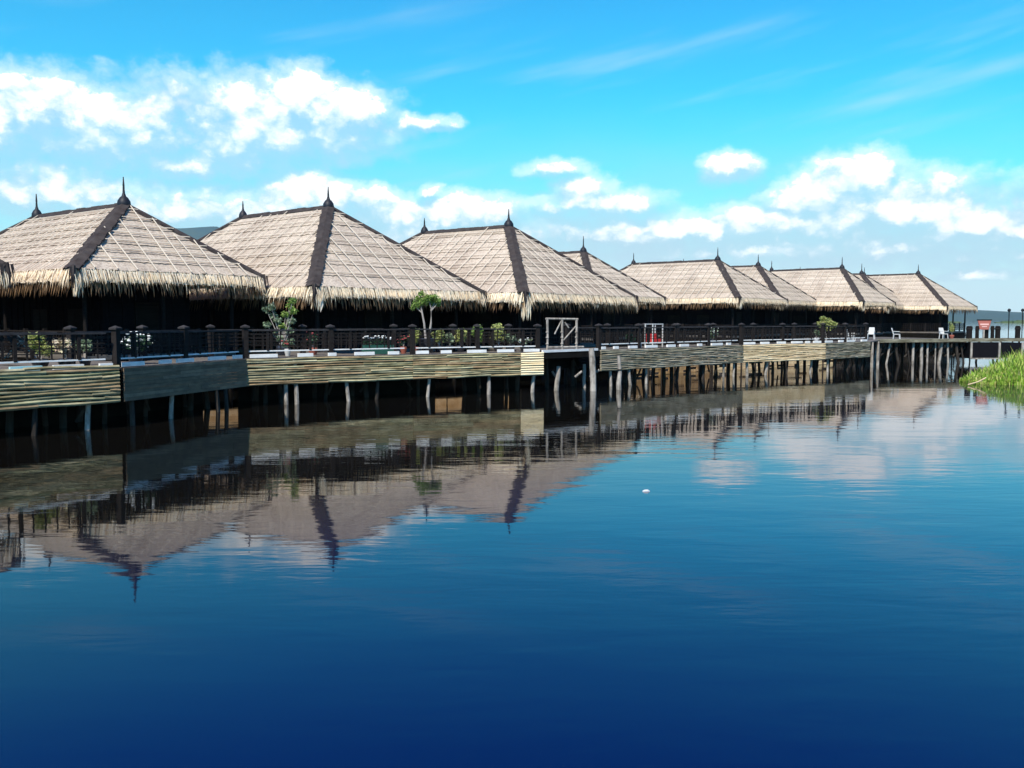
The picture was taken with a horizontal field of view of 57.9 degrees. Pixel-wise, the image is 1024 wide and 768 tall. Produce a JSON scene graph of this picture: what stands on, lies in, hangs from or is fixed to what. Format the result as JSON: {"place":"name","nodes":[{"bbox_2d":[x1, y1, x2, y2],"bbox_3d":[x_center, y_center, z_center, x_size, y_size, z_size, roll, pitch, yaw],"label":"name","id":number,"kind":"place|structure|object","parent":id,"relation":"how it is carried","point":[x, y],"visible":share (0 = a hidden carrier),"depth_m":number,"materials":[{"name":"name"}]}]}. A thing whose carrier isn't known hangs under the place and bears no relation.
{"place":"outdoors","nodes":[
{"label":"outdoors","id":0,"kind":"place"},
{"bbox_2d":[0,321,1023,767],"bbox_3d":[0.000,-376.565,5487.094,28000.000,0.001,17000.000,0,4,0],"label":"water","id":1,"kind":"structure","parent":0,"point":[820,567],"depth_m":11.88,"materials":[{"name":"blue liquid"}]},
{"bbox_2d":[0,259,15,293],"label":"thatched hut","id":2,"kind":"object","parent":1,"relation":"on","point":[5,275],"visible":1,"depth_m":31.80,"materials":[{"name":"wicker"}]},
{"bbox_2d":[0,365,19,367],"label":"deck","id":3,"kind":"structure","parent":1,"relation":"in","point":[2,366],"depth_m":29.89,"materials":[{"name":"grey wood"}]},
{"bbox_2d":[0,360,128,365],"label":"deck","id":4,"kind":"structure","parent":1,"relation":"in","point":[30,364],"depth_m":31.94,"materials":[{"name":"grey wood"}]},
{"bbox_2d":[0,177,268,390],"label":"thatched hut","id":5,"kind":"object","parent":1,"relation":"on","point":[123,263],"visible":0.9,"depth_m":40.81,"materials":[{"name":"plant"}]},
{"bbox_2d":[33,309,47,330],"bbox_3d":[-21.935,-2.918,43.014,1.300,1.100,0.085,3,5,37],"label":"window","id":6,"kind":"structure","parent":5,"relation":"in","point":[40,316],"depth_m":42.96,"materials":[{"name":"black glass"}]},
{"bbox_2d":[67,309,82,330],"bbox_3d":[-19.389,-2.784,41.080,1.300,1.100,0.085,3,5,37],"label":"window","id":7,"kind":"structure","parent":5,"relation":"in","point":[75,316],"depth_m":41.00,"materials":[{"name":"black glass"}]},
{"bbox_2d":[134,302,158,352],"bbox_3d":[-16.310,-2.514,41.379,0.100,2.260,1.120,3,5,37],"label":"door","id":8,"kind":"structure","parent":5,"relation":"in","point":[148,316],"depth_m":41.36,"materials":[{"name":"black wood"}]},
{"bbox_2d":[0,349,539,435],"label":"boardwalk","id":9,"kind":"structure","parent":1,"relation":"in","point":[62,417],"depth_m":36.08,"materials":[{"name":"brown wood"}]},
{"bbox_2d":[3,331,36,357],"bbox_3d":[-18.991,-1.520,35.801,1.135,1.033,0.610,-1,4,-17],"label":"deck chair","id":10,"kind":"object","parent":9,"relation":"on","point":[8,336],"visible":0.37,"depth_m":35.59,"materials":[{"name":"brown wood"}]},
{"bbox_2d":[0,332,56,359],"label":"deck railing","id":11,"kind":"object","parent":9,"relation":"on","point":[32,351],"visible":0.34,"depth_m":28.35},
{"bbox_2d":[25,331,54,369],"bbox_3d":[-13.916,-0.993,27.301,0.798,1.130,0.603,-1,4,-17],"label":"potted plant","id":12,"kind":"object","parent":9,"relation":"on","point":[43,364],"visible":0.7,"depth_m":27.18,"materials":[{"name":"green plant"}]},
{"bbox_2d":[0,332,105,363],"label":"deck railing","id":13,"kind":"object","parent":9,"relation":"on","point":[77,343],"visible":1,"depth_m":26.82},
{"bbox_2d":[0,364,120,411],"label":"bamboo screen","id":14,"kind":"object","parent":9,"relation":"attached to","point":[59,389],"visible":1,"depth_m":26.74,"materials":[{"name":"beige wood"}]},
{"bbox_2d":[52,338,73,364],"bbox_3d":[-13.507,-0.939,27.914,0.681,0.937,0.681,0,4,0],"label":"potted plant","id":15,"kind":"object","parent":9,"relation":"on","point":[61,351],"visible":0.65,"depth_m":27.74,"materials":[{"name":"yellow plant"}]},
{"bbox_2d":[79,339,92,365],"bbox_3d":[-13.242,-0.976,28.611,0.635,0.914,0.498,0,4,0],"label":"potted plant","id":16,"kind":"object","parent":9,"relation":"on","point":[86,363],"visible":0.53,"depth_m":28.53,"materials":[{"name":"green plant"}]},
{"bbox_2d":[63,325,200,363],"bbox_3d":[-13.167,-1.452,32.776,0.280,1.290,6.963,1,4,16],"label":"deck railing","id":17,"kind":"object","parent":9,"relation":"on","point":[71,329],"visible":0.45,"depth_m":32.02,"materials":[{"name":"brown wood"}]},
{"bbox_2d":[121,331,154,361],"bbox_3d":[-12.408,-1.202,30.562,1.288,1.096,0.973,2,4,23],"label":"potted plant","id":18,"kind":"object","parent":9,"relation":"on","point":[141,344],"visible":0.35,"depth_m":30.43,"materials":[{"name":"green plant"}]},
{"bbox_2d":[108,325,239,367],"bbox_3d":[-11.250,-1.366,31.532,0.280,1.290,6.786,1,4,16],"label":"deck railing","id":19,"kind":"object","parent":9,"relation":"on","point":[116,342],"visible":1,"depth_m":30.81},
{"bbox_2d":[121,359,247,400],"bbox_3d":[-10.989,-0.203,31.676,0.136,1.030,6.880,1,4,16],"label":"plank screen","id":20,"kind":"object","parent":9,"relation":"attached to","point":[237,376],"visible":1,"depth_m":31.03,"materials":[{"name":"grey wood"}]},
{"bbox_2d":[262,297,297,355],"bbox_3d":[-9.529,-2.382,38.121,1.608,2.407,0.613,0,4,0],"label":"tall shrub","id":21,"kind":"object","parent":9,"relation":"on","point":[265,309],"visible":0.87,"depth_m":38.06,"materials":[{"name":"green plant"}]},
{"bbox_2d":[281,340,290,355],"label":"potted plant","id":22,"kind":"object","parent":9,"relation":"on","point":[287,353],"visible":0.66,"depth_m":37.29,"materials":[{"name":"white plant"}]},
{"bbox_2d":[206,324,382,356],"bbox_3d":[-8.864,-1.862,38.700,7.770,1.290,0.280,-3,5,-36],"label":"deck railing","id":23,"kind":"object","parent":9,"relation":"on","point":[302,326],"visible":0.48,"depth_m":38.56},
{"bbox_2d":[306,331,317,354],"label":"potted plant","id":24,"kind":"object","parent":9,"relation":"on","point":[314,352],"visible":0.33,"depth_m":38.77,"materials":[{"name":"green plant"}]},
{"bbox_2d":[240,324,404,358],"bbox_3d":[-7.389,-1.749,37.069,7.020,1.290,0.280,-3,5,-36],"label":"deck railing","id":25,"kind":"object","parent":9,"relation":"on","point":[246,345],"visible":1,"depth_m":36.76,"materials":[{"name":"brown wood"}]},
{"bbox_2d":[246,355,412,385],"bbox_3d":[-7.132,-0.577,37.039,7.200,1.073,0.181,-3,5,-36],"label":"bamboo screen","id":26,"kind":"object","parent":9,"relation":"attached to","point":[331,373],"visible":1,"depth_m":36.89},
{"bbox_2d":[362,335,393,353],"bbox_3d":[-5.742,-1.682,39.572,1.389,0.790,0.395,-3,5,-34],"label":"flower planter","id":27,"kind":"object","parent":9,"relation":"on","point":[380,351],"visible":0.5,"depth_m":39.41,"materials":[{"name":"teal"}]},
{"bbox_2d":[397,336,408,353],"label":"potted plant","id":28,"kind":"object","parent":9,"relation":"on","point":[403,340],"visible":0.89,"depth_m":40.18,"materials":[{"name":"green plant"}]},
{"bbox_2d":[409,328,420,350],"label":"potted plant","id":29,"kind":"object","parent":9,"relation":"on","point":[416,334],"visible":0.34,"depth_m":40.31,"materials":[{"name":"green plant"}]},
{"bbox_2d":[410,290,440,352],"bbox_3d":[-3.835,-2.776,41.135,1.446,2.778,0.777,0,4,0],"label":"tree","id":30,"kind":"object","parent":9,"relation":"on","point":[433,300],"visible":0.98,"depth_m":41.01,"materials":[{"name":"green plant"}]},
{"bbox_2d":[431,330,444,351],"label":"potted plant","id":31,"kind":"object","parent":9,"relation":"on","point":[438,333],"visible":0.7,"depth_m":41.65,"materials":[{"name":"green plant"}]},
{"bbox_2d":[445,333,454,351],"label":"potted plant","id":32,"kind":"object","parent":9,"relation":"on","point":[451,336],"visible":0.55,"depth_m":41.87,"materials":[{"name":"green plant"}]},
{"bbox_2d":[389,324,511,351],"bbox_3d":[-2.728,-2.135,42.637,6.091,1.290,0.280,-2,5,-28],"label":"deck railing","id":33,"kind":"object","parent":9,"relation":"on","point":[394,326],"visible":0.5,"depth_m":42.34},
{"bbox_2d":[454,327,467,351],"bbox_3d":[-2.339,-2.033,42.272,0.626,1.136,0.596,0,4,0],"label":"potted plant","id":34,"kind":"object","parent":9,"relation":"on","point":[461,349],"visible":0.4,"depth_m":42.16,"materials":[{"name":"green plant"}]},
{"bbox_2d":[412,353,520,379],"bbox_3d":[-1.912,-0.805,40.392,5.223,1.065,0.183,-2,5,-29],"label":"bamboo screen","id":35,"kind":"object","parent":9,"relation":"attached to","point":[426,364],"visible":1,"depth_m":40.30,"materials":[{"name":"beige wood"}]},
{"bbox_2d":[408,324,541,353],"bbox_3d":[-1.537,-2.007,40.796,6.417,1.290,0.280,-2,5,-28],"label":"deck railing","id":36,"kind":"object","parent":9,"relation":"on","point":[477,335],"visible":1,"depth_m":40.72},
{"bbox_2d":[471,324,482,349],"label":"potted plant","id":37,"kind":"object","parent":9,"relation":"on","point":[481,339],"visible":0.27,"depth_m":42.53,"materials":[{"name":"green plant"}]},
{"bbox_2d":[491,323,505,350],"bbox_3d":[-0.653,-2.196,43.257,0.798,1.326,0.653,0,4,0],"label":"potted plant","id":38,"kind":"object","parent":9,"relation":"on","point":[497,326],"visible":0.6,"depth_m":43.17,"materials":[{"name":"green plant"}]},
{"bbox_2d":[505,334,516,348],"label":"potted plant","id":39,"kind":"object","parent":9,"relation":"on","point":[510,340],"visible":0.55,"depth_m":43.44,"materials":[{"name":"green plant"}]},
{"bbox_2d":[518,339,531,351],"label":"potted plant","id":40,"kind":"object","parent":9,"relation":"on","point":[521,348],"visible":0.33,"depth_m":42.87,"materials":[{"name":"green plant"}]},
{"bbox_2d":[520,352,543,375],"bbox_3d":[0.897,-0.916,41.923,1.191,1.044,0.180,-2,5,-28],"label":"bamboo screen","id":41,"kind":"object","parent":9,"relation":"attached to","point":[531,364],"visible":1,"depth_m":41.88,"materials":[{"name":"beige wood"}]},
{"bbox_2d":[277,352,338,354],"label":"deck","id":42,"kind":"structure","parent":1,"relation":"in","point":[317,353],"depth_m":41.47,"materials":[{"name":"grey wood"}]},
{"bbox_2d":[189,187,487,380],"bbox_3d":[-12.697,-5.143,51.742,20.276,10.926,11.989,3,5,40],"label":"thatched hut","id":43,"kind":"object","parent":1,"relation":"on","point":[327,262],"visible":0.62,"depth_m":46.96,"materials":[{"name":"plant"}]},
{"bbox_2d":[249,311,264,331],"bbox_3d":[-13.354,-3.297,48.487,1.300,1.100,0.085,3,5,40],"label":"window","id":44,"kind":"structure","parent":43,"relation":"in","point":[257,318],"depth_m":48.44,"materials":[{"name":"black glass"}]},
{"bbox_2d":[286,310,302,331],"bbox_3d":[-10.908,-3.154,46.429,1.300,1.100,0.085,3,5,40],"label":"window","id":45,"kind":"structure","parent":43,"relation":"in","point":[298,316],"depth_m":46.27,"materials":[{"name":"black glass"}]},
{"bbox_2d":[364,305,382,344],"bbox_3d":[-7.097,-2.933,47.428,0.100,2.260,1.120,3,5,40],"label":"door","id":46,"kind":"structure","parent":43,"relation":"in","point":[372,317],"depth_m":47.37,"materials":[{"name":"black wood"}]},
{"bbox_2d":[400,209,638,379],"bbox_3d":[-2.959,-5.477,58.676,18.554,10.637,12.651,3,5,37],"label":"thatched hut","id":47,"kind":"object","parent":1,"relation":"on","point":[522,279],"visible":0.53,"depth_m":54.37,"materials":[{"name":"plant"}]},
{"bbox_2d":[432,312,448,327],"bbox_3d":[-4.304,-3.791,55.628,1.300,1.100,0.085,3,5,37],"label":"window","id":48,"kind":"structure","parent":47,"relation":"in","point":[439,319],"depth_m":55.59,"materials":[{"name":"black glass"}]},
{"bbox_2d":[473,311,490,330],"bbox_3d":[-1.738,-3.659,53.719,1.300,1.100,0.085,3,5,37],"label":"window","id":49,"kind":"structure","parent":47,"relation":"in","point":[483,318],"depth_m":53.66,"materials":[{"name":"black glass"}]},
{"bbox_2d":[543,307,554,344],"bbox_3d":[2.204,-3.471,55.209,0.100,2.260,1.120,3,5,37],"label":"door","id":50,"kind":"structure","parent":47,"relation":"in","point":[547,313],"depth_m":55.27,"materials":[{"name":"black wood"}]},
{"bbox_2d":[514,348,599,390],"bbox_3d":[2.487,-0.387,44.768,4.758,2.803,4.775,-3,5,-36],"label":"landing","id":51,"kind":"object","parent":1,"relation":"in","point":[565,356],"visible":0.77,"depth_m":44.57,"materials":[{"name":"grey wood"}]},
{"bbox_2d":[545,318,583,349],"bbox_3d":[2.531,-2.406,44.260,2.075,1.530,0.150,-2,4,-26],"label":"gate frame","id":52,"kind":"object","parent":51,"relation":"on","point":[576,346],"visible":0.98,"depth_m":44.17,"materials":[{"name":"white wood"}]},
{"bbox_2d":[560,236,666,356],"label":"thatched hut","id":53,"kind":"object","parent":1,"relation":"on","point":[641,291],"visible":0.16,"depth_m":78.62,"materials":[{"name":"wicker"}]},
{"bbox_2d":[602,311,610,326],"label":"door","id":54,"kind":"structure","parent":53,"relation":"in","point":[606,318],"depth_m":78.57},
{"bbox_2d":[616,355,621,389],"bbox_3d":[5.090,-0.139,43.852,0.300,2.431,0.260,0,4,0],"label":"mooring post","id":55,"kind":"object","parent":1,"relation":"in","point":[619,379],"visible":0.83,"depth_m":43.75,"materials":[{"name":"grey wood"}]},
{"bbox_2d":[633,355,710,376],"bbox_3d":[10.041,-1.138,56.976,0.145,2.004,9.371,3,5,41],"label":"woven fence","id":56,"kind":"object","parent":1,"relation":"in","point":[681,369],"visible":0.19,"depth_m":56.91,"materials":[{"name":"brown wood"}]},
{"bbox_2d":[619,249,788,349],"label":"thatched hut","id":57,"kind":"object","parent":1,"relation":"on","point":[717,291],"visible":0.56,"depth_m":90.10,"materials":[{"name":"wicker"}]},
{"bbox_2d":[667,315,679,325],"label":"window","id":58,"kind":"structure","parent":57,"relation":"in","point":[672,319],"depth_m":91.36,"materials":[{"name":"black glass"}]},
{"bbox_2d":[697,315,708,325],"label":"window","id":59,"kind":"structure","parent":57,"relation":"in","point":[701,319],"depth_m":89.36,"materials":[{"name":"black glass"}]},
{"bbox_2d":[735,312,741,334],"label":"door","id":60,"kind":"structure","parent":57,"relation":"in","point":[738,314],"depth_m":90.27,"materials":[{"name":"black wood"}]},
{"bbox_2d":[572,339,866,386],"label":"boardwalk","id":61,"kind":"structure","parent":1,"relation":"in","point":[814,364],"depth_m":53.81,"materials":[{"name":"brown wood"}]},
{"bbox_2d":[626,334,635,345],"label":"potted plant","id":62,"kind":"object","parent":61,"relation":"on","point":[631,340],"visible":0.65,"depth_m":47.42,"materials":[{"name":"green plant"}]},
{"bbox_2d":[563,323,705,346],"bbox_3d":[7.248,-2.738,51.355,12.779,1.290,0.280,-4,6,-44],"label":"deck railing","id":63,"kind":"object","parent":61,"relation":"on","point":[567,339],"visible":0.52,"depth_m":49.80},
{"bbox_2d":[645,324,662,346],"bbox_3d":[7.629,-2.613,49.721,0.900,1.265,0.560,-4,5,-43],"label":"canopy bench","id":64,"kind":"object","parent":61,"relation":"on","point":[655,340],"visible":0.61,"depth_m":49.64,"materials":[{"name":"red paint"}]},
{"bbox_2d":[595,323,738,349],"bbox_3d":[8.672,-2.623,49.687,12.702,1.290,0.280,-4,6,-44],"label":"deck railing","id":65,"kind":"object","parent":61,"relation":"on","point":[674,335],"visible":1,"depth_m":48.92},
{"bbox_2d":[599,345,743,370],"bbox_3d":[8.921,-1.453,49.676,12.930,1.070,0.180,-4,6,-44],"label":"bamboo screen","id":66,"kind":"object","parent":61,"relation":"attached to","point":[707,356],"visible":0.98,"depth_m":48.98,"materials":[{"name":"beige wood"}]},
{"bbox_2d":[710,328,718,344],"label":"potted plant","id":67,"kind":"object","parent":61,"relation":"on","point":[713,341],"visible":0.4,"depth_m":53.77,"materials":[{"name":"green plant"}]},
{"bbox_2d":[711,323,789,341],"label":"deck railing","id":68,"kind":"object","parent":61,"relation":"on","point":[747,333],"visible":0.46,"depth_m":57.86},
{"bbox_2d":[738,323,820,344],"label":"deck railing","id":69,"kind":"object","parent":61,"relation":"on","point":[782,326],"visible":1,"depth_m":56.01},
{"bbox_2d":[742,343,825,362],"bbox_3d":[16.637,-1.913,56.311,7.557,1.066,0.182,-3,5,-34],"label":"bamboo screen","id":70,"kind":"object","parent":61,"relation":"attached to","point":[795,352],"visible":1,"depth_m":56.11,"materials":[{"name":"beige wood"}]},
{"bbox_2d":[792,323,836,340],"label":"deck railing","id":71,"kind":"object","parent":61,"relation":"on","point":[815,328],"visible":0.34,"depth_m":62.02,"materials":[{"name":"brown wood"}]},
{"bbox_2d":[814,330,819,340],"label":"potted plant","id":72,"kind":"object","parent":61,"relation":"on","point":[816,331],"visible":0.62,"depth_m":60.84,"materials":[{"name":"green plant"}]},
{"bbox_2d":[816,316,837,340],"bbox_3d":[20.914,-3.670,61.383,1.408,1.770,0.721,0,4,0],"label":"feathery shrub","id":73,"kind":"object","parent":61,"relation":"on","point":[824,319],"visible":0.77,"depth_m":61.24,"materials":[{"name":"green plant"}]},
{"bbox_2d":[820,323,868,342],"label":"deck railing","id":74,"kind":"object","parent":61,"relation":"on","point":[844,328],"visible":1,"depth_m":60.49,"materials":[{"name":"black wood"}]},
{"bbox_2d":[825,342,870,358],"bbox_3d":[21.970,-2.204,60.498,6.046,1.074,0.182,-4,5,-43],"label":"bamboo screen","id":75,"kind":"object","parent":61,"relation":"attached to","point":[847,348],"visible":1,"depth_m":60.34,"materials":[{"name":"grey wood"}]},
{"bbox_2d":[711,349,770,370],"bbox_3d":[15.609,-1.519,62.479,6.552,2.002,0.144,-3,5,-38],"label":"woven fence","id":76,"kind":"object","parent":1,"relation":"in","point":[740,365],"visible":0.23,"depth_m":62.35,"materials":[{"name":"beige wood"}]},
{"bbox_2d":[683,255,819,349],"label":"thatched hut","id":77,"kind":"object","parent":1,"relation":"on","point":[759,273],"visible":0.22,"depth_m":99.17,"materials":[{"name":"wicker"}]},
{"bbox_2d":[775,313,778,332],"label":"door","id":78,"kind":"structure","parent":77,"relation":"in","point":[777,315],"depth_m":100.25,"materials":[{"name":"black wood"}]},
{"bbox_2d":[774,349,832,366],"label":"woven fence","id":79,"kind":"object","parent":1,"relation":"in","point":[792,363],"visible":0.18,"depth_m":66.57,"materials":[{"name":"beige wood"}]},
{"bbox_2d":[769,257,895,349],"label":"thatched hut","id":80,"kind":"object","parent":1,"relation":"on","point":[841,294],"visible":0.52,"depth_m":104.31,"materials":[{"name":"wicker"}]},
{"bbox_2d":[793,316,803,323],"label":"window","id":81,"kind":"structure","parent":80,"relation":"in","point":[796,319],"depth_m":106.27,"materials":[{"name":"black glass"}]},
{"bbox_2d":[853,313,857,329],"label":"door","id":82,"kind":"structure","parent":80,"relation":"in","point":[854,313],"depth_m":104.80,"materials":[{"name":"black wood"}]},
{"bbox_2d":[856,340,879,366],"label":"connecting deck","id":83,"kind":"structure","parent":1,"relation":"in","point":[872,352],"depth_m":66.35,"materials":[{"name":"grey wood"}]},
{"bbox_2d":[852,266,910,346],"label":"thatched hut","id":84,"kind":"object","parent":1,"relation":"on","point":[875,316],"visible":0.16,"depth_m":115.95,"materials":[{"name":"wicker"}]},
{"bbox_2d":[808,337,968,364],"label":"platform","id":85,"kind":"structure","parent":1,"relation":"in","point":[889,341],"depth_m":70.28,"materials":[{"name":"grey wood"}]},
{"bbox_2d":[867,327,874,339],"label":"plastic chair","id":86,"kind":"object","parent":85,"relation":"on","point":[872,330],"visible":0.99,"depth_m":69.69,"materials":[{"name":"white plastic"}]},
{"bbox_2d":[939,328,947,338],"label":"plastic chair","id":87,"kind":"object","parent":85,"relation":"on","point":[941,330],"visible":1,"depth_m":72.11,"materials":[{"name":"white plastic"}]},
{"bbox_2d":[949,323,954,338],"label":"potted plant","id":88,"kind":"object","parent":85,"relation":"on","point":[952,328],"visible":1,"depth_m":71.98,"materials":[{"name":"green plant"}]},
{"bbox_2d":[864,264,977,346],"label":"thatched hut","id":89,"kind":"object","parent":1,"relation":"on","point":[929,304],"visible":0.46,"depth_m":117.26,"materials":[{"name":"wicker"}]},
{"bbox_2d":[908,316,917,324],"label":"window","id":90,"kind":"structure","parent":89,"relation":"in","point":[911,319],"depth_m":117.54,"materials":[{"name":"black glass"}]},
{"bbox_2d":[938,314,941,330],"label":"door","id":91,"kind":"structure","parent":89,"relation":"in","point":[938,314],"depth_m":117.97,"materials":[{"name":"black wood"}]},
{"bbox_2d":[945,338,1023,362],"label":"platform","id":92,"kind":"structure","parent":1,"relation":"in","point":[1018,340],"depth_m":71.32,"materials":[{"name":"grey wood"}]},
{"bbox_2d":[966,326,972,337],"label":"bollard","id":93,"kind":"object","parent":92,"relation":"on","point":[969,329],"visible":0.94,"depth_m":71.33,"materials":[{"name":"brown wood"}]},
{"bbox_2d":[975,326,978,337],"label":"bollard","id":94,"kind":"object","parent":92,"relation":"on","point":[976,331],"visible":0.91,"depth_m":71.70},
{"bbox_2d":[977,319,991,337],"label":"notice board","id":95,"kind":"object","parent":92,"relation":"on","point":[984,324],"visible":0.93,"depth_m":71.76,"materials":[{"name":"red wood"}]},
{"bbox_2d":[985,330,988,337],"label":"bollard","id":96,"kind":"object","parent":92,"relation":"on","point":[986,333],"visible":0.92,"depth_m":72.04,"materials":[{"name":"black wood"}]},
{"bbox_2d":[958,342,1023,358],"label":"panel","id":97,"kind":"structure","parent":92,"relation":"hanging from","point":[982,350],"depth_m":70.39,"materials":[{"name":"brown wood"}]},
{"bbox_2d":[990,326,994,337],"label":"bollard","id":98,"kind":"object","parent":92,"relation":"on","point":[992,328],"visible":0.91,"depth_m":72.30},
{"bbox_2d":[995,326,1000,337],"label":"bollard","id":99,"kind":"object","parent":92,"relation":"on","point":[997,331],"visible":0.94,"depth_m":72.46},
{"bbox_2d":[1007,309,1010,337],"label":"lamp post","id":100,"kind":"object","parent":92,"relation":"on","point":[1008,310],"visible":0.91,"depth_m":73.42,"materials":[{"name":"black metal"}]},
{"bbox_2d":[1015,326,1020,337],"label":"bollard","id":101,"kind":"object","parent":92,"relation":"on","point":[1017,331],"visible":0.91,"depth_m":73.24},
{"bbox_2d":[1021,309,1023,337],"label":"lamp post","id":102,"kind":"object","parent":92,"relation":"on","point":[1022,310],"visible":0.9,"depth_m":73.40,"materials":[{"name":"black metal"}]},
{"bbox_2d":[0,0,1023,311],"label":"sky","id":103,"kind":"structure","parent":0,"point":[879,136],"materials":[{"name":"blue"}]},
{"bbox_2d":[176,226,1023,320],"bbox_3d":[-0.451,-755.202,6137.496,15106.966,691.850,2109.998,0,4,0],"label":"hills","id":104,"kind":"structure","parent":0,"point":[197,233],"depth_m":5755.12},
{"bbox_2d":[948,320,1023,322],"bbox_3d":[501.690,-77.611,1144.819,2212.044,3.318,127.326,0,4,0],"label":"shore","id":105,"kind":"structure","parent":0,"point":[1018,321],"depth_m":1096.74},
{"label":"grass bank","id":106,"kind":"structure","parent":0,"visible":0},
{"bbox_2d":[959,346,1023,384],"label":"grass","id":107,"kind":"structure","parent":106,"relation":"on","point":[1009,370],"depth_m":48.35,"materials":[{"name":"green plant"}]}
]}

